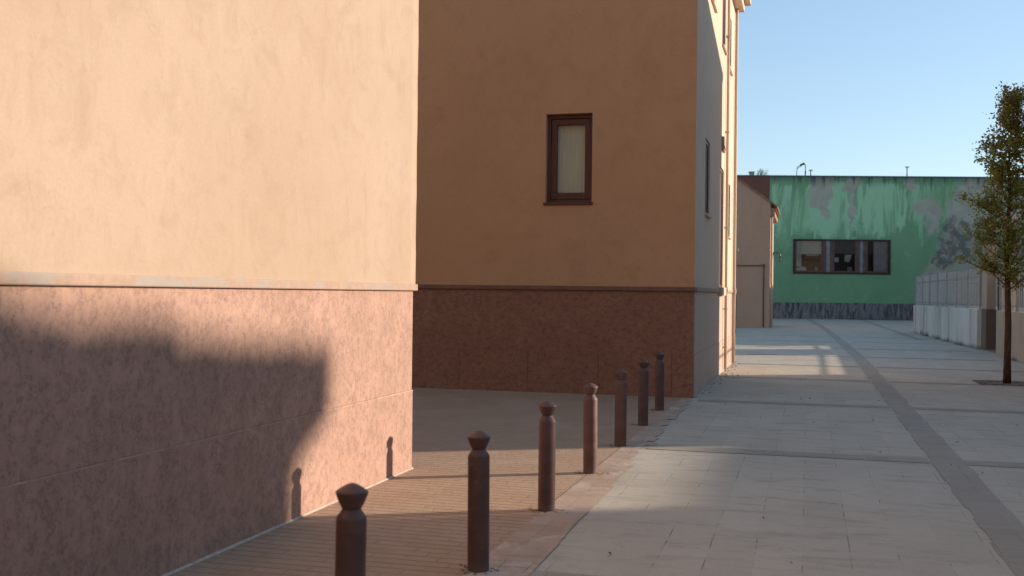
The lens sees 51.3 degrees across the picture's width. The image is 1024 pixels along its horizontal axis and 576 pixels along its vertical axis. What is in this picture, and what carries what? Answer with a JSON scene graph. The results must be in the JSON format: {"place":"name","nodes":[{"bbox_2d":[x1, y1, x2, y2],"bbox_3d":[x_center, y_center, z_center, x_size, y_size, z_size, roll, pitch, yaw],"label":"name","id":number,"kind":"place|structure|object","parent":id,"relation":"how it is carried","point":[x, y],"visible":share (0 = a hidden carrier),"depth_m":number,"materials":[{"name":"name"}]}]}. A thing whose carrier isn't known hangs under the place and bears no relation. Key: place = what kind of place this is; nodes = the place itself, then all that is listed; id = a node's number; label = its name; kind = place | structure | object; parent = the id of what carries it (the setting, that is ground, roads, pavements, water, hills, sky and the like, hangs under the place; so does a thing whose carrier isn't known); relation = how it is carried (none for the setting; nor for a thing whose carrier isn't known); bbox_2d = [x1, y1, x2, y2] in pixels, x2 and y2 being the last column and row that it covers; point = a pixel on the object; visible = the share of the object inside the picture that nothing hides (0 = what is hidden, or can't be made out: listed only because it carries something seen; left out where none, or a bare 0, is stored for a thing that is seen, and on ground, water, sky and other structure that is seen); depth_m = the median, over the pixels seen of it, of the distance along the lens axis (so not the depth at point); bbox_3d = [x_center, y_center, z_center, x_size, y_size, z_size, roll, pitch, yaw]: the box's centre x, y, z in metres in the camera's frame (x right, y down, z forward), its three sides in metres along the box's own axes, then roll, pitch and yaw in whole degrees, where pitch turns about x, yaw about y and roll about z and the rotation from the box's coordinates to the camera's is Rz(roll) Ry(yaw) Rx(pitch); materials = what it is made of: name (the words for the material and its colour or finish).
{"place":"outdoors","nodes":[
{"label":"outdoors","id":0,"kind":"place"},
{"bbox_2d":[169,387,680,575],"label":"brick paving","id":1,"kind":"structure","parent":0,"point":[417,520],"depth_m":8.57,"materials":[{"name":"brown brick"}]},
{"bbox_2d":[0,0,418,575],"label":"plaster building","id":2,"kind":"structure","parent":1,"relation":"on","point":[208,286],"depth_m":6.22,"materials":[{"name":"beige paint"}]},
{"bbox_2d":[614,369,627,446],"bbox_3d":[1.147,1.261,11.246,0.135,0.804,0.135,1,-1,-27],"label":"bollard","id":3,"kind":"object","parent":1,"relation":"on","point":[620,410],"visible":1,"depth_m":11.19,"materials":[{"name":"metal"}]},
{"bbox_2d":[638,359,648,425],"bbox_3d":[1.609,1.275,13.057,0.135,0.804,0.135,1,0,-40],"label":"bollard","id":4,"kind":"object","parent":1,"relation":"on","point":[643,387],"visible":1,"depth_m":13.00,"materials":[{"name":"metal"}]},
{"bbox_2d":[655,352,664,410],"bbox_3d":[2.045,1.288,14.771,0.135,0.804,0.135,0,0,40],"label":"bollard","id":5,"kind":"object","parent":1,"relation":"on","point":[659,384],"visible":1,"depth_m":14.72,"materials":[{"name":"metal"}]},
{"bbox_2d":[534,318,1023,575],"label":"street paving","id":6,"kind":"structure","parent":0,"point":[655,512],"depth_m":9.55,"materials":[{"name":"grey stone"}]},
{"bbox_2d":[462,395,697,575],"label":"border course","id":7,"kind":"object","parent":6,"relation":"on","point":[528,547],"visible":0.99,"depth_m":7.69,"materials":[{"name":"beige stone"}]},
{"bbox_2d":[335,483,367,575],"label":"bollard","id":8,"kind":"object","parent":7,"relation":"on","point":[350,544],"visible":1,"depth_m":4.36,"materials":[{"name":"metal"}]},
{"bbox_2d":[467,431,490,572],"bbox_3d":[-0.192,1.222,6.134,0.135,0.804,0.135,0,0,-20],"label":"bollard","id":9,"kind":"object","parent":7,"relation":"on","point":[478,507],"visible":1,"depth_m":6.08,"materials":[{"name":"metal"}]},
{"bbox_2d":[538,401,556,511],"bbox_3d":[0.258,1.235,7.861,0.135,0.804,0.135,1,-1,3],"label":"bollard","id":10,"kind":"object","parent":7,"relation":"on","point":[546,460],"visible":1,"depth_m":7.81,"materials":[{"name":"metal"}]},
{"bbox_2d":[460,409,666,574],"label":"dirt","id":11,"kind":"structure","parent":7,"relation":"on","point":[531,510],"depth_m":7.00,"materials":[{"name":"brown soil"}]},
{"bbox_2d":[583,383,597,473],"bbox_3d":[0.700,1.248,9.519,0.135,0.804,0.135,0,0,-16],"label":"bollard","id":12,"kind":"object","parent":7,"relation":"on","point":[590,406],"visible":1,"depth_m":9.46,"materials":[{"name":"metal"}]},
{"bbox_2d":[732,248,737,332],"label":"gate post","id":13,"kind":"object","parent":6,"relation":"on","point":[732,293],"visible":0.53,"depth_m":45.05,"materials":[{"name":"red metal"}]},
{"bbox_2d":[733,177,779,327],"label":"gabled house","id":14,"kind":"structure","parent":6,"relation":"on","point":[757,215],"depth_m":53.23,"materials":[{"name":"paint"}]},
{"bbox_2d":[528,335,1023,575],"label":"paving bands","id":15,"kind":"object","parent":6,"relation":"on","point":[811,454],"visible":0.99,"depth_m":11.15,"materials":[{"name":"grey stone"}]},
{"bbox_2d":[608,363,983,563],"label":"leaf litter","id":16,"kind":"object","parent":6,"relation":"on","point":[738,378],"visible":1,"depth_m":19.23,"materials":[{"name":"brown plant"}]},
{"bbox_2d":[807,319,1023,575],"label":"drain channel","id":17,"kind":"object","parent":6,"relation":"on","point":[998,522],"visible":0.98,"depth_m":9.56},
{"bbox_2d":[913,268,981,348],"bbox_3d":[16.655,0.696,41.307,0.200,2.580,15.887,1,0,14],"label":"railing fence","id":18,"kind":"object","parent":6,"relation":"on","point":[952,324],"visible":0.98,"depth_m":38.85,"materials":[{"name":"grey paint"}]},
{"bbox_2d":[923,333,1015,360],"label":"weeds","id":19,"kind":"object","parent":6,"relation":"on","point":[954,342],"visible":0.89,"depth_m":39.20,"materials":[{"name":"plant"}]},
{"bbox_2d":[919,276,1022,311],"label":"railing fence","id":20,"kind":"object","parent":6,"relation":"on","point":[940,283],"visible":0.16,"depth_m":48.96,"materials":[{"name":"grey metal"}]},
{"bbox_2d":[972,380,1023,385],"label":"tree pit","id":21,"kind":"object","parent":6,"relation":"on","point":[999,382],"visible":0.94,"depth_m":20.11,"materials":[{"name":"soil"}]},
{"bbox_2d":[952,81,1023,383],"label":"young tree","id":22,"kind":"object","parent":21,"relation":"in","point":[1009,120],"visible":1,"depth_m":19.99,"materials":[{"name":"green plant"}]},
{"bbox_2d":[981,214,1015,353],"bbox_3d":[14.624,-0.089,31.992,0.530,4.023,3.142,1,0,16],"label":"gateway","id":23,"kind":"object","parent":6,"relation":"on","point":[988,331],"visible":0.37,"depth_m":32.72,"materials":[{"name":"beige metal"}]},
{"bbox_2d":[998,275,998,310],"bbox_3d":[14.623,0.738,31.695,0.075,2.300,1.970,1,0,16],"label":"door","id":24,"kind":"structure","parent":23,"relation":"in","point":[998,275],"depth_m":32.52,"materials":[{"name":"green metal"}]},
{"bbox_2d":[996,261,1023,362],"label":"railing fence","id":25,"kind":"object","parent":6,"relation":"on","point":[1017,337],"visible":0.62,"depth_m":27.96,"materials":[{"name":"grey paint"}]},
{"bbox_2d":[734,0,1023,176],"label":"sky","id":26,"kind":"structure","parent":0,"point":[832,87],"materials":[{"name":"blue"}]},
{"label":"ground","id":27,"kind":"structure","parent":0,"visible":0},
{"bbox_2d":[412,0,750,397],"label":"corner building","id":28,"kind":"structure","parent":27,"relation":"on","point":[576,205],"depth_m":17.27,"materials":[{"name":"paint"}]},
{"bbox_2d":[543,114,592,204],"bbox_3d":[0.936,-2.066,17.224,0.810,1.469,0.287,1,0,16],"label":"window","id":29,"kind":"structure","parent":28,"relation":"in","point":[569,160],"depth_m":17.32,"materials":[{"name":"brown wood"}]},
{"bbox_2d":[705,141,711,218],"bbox_3d":[3.351,-1.896,18.527,0.190,1.330,0.885,1,0,16],"label":"window","id":30,"kind":"structure","parent":28,"relation":"in","point":[707,145],"depth_m":18.76,"materials":[{"name":"brown wood"}]},
{"bbox_2d":[711,0,717,12],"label":"window","id":31,"kind":"structure","parent":28,"relation":"in","point":[713,2],"depth_m":19.18,"materials":[{"name":"brown wood"}]},
{"bbox_2d":[718,168,725,295],"bbox_3d":[4.194,-1.134,21.548,0.215,2.572,1.071,1,0,16],"label":"window","id":32,"kind":"structure","parent":28,"relation":"in","point":[722,292],"depth_m":21.81,"materials":[{"name":"brown wood"}]},
{"bbox_2d":[722,0,727,55],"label":"window","id":33,"kind":"structure","parent":28,"relation":"in","point":[723,9],"depth_m":21.91,"materials":[{"name":"brown wood"}]},
{"bbox_2d":[728,202,731,239],"bbox_3d":[4.715,-1.687,23.450,0.190,1.204,0.866,1,0,16],"label":"window","id":34,"kind":"structure","parent":28,"relation":"in","point":[729,237],"depth_m":23.79,"materials":[{"name":"brown wood"}]},
{"bbox_2d":[737,175,1023,319],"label":"green building","id":35,"kind":"structure","parent":27,"relation":"on","point":[860,247],"depth_m":75.56,"materials":[{"name":"paint"}]},
{"bbox_2d":[757,169,767,174],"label":"dry shrub","id":36,"kind":"object","parent":35,"relation":"on","point":[760,173],"visible":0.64,"depth_m":77.02,"materials":[{"name":"plant"}]},
{"bbox_2d":[793,239,890,274],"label":"window","id":37,"kind":"structure","parent":35,"relation":"in","point":[827,248],"depth_m":75.67,"materials":[{"name":"grey glass"}]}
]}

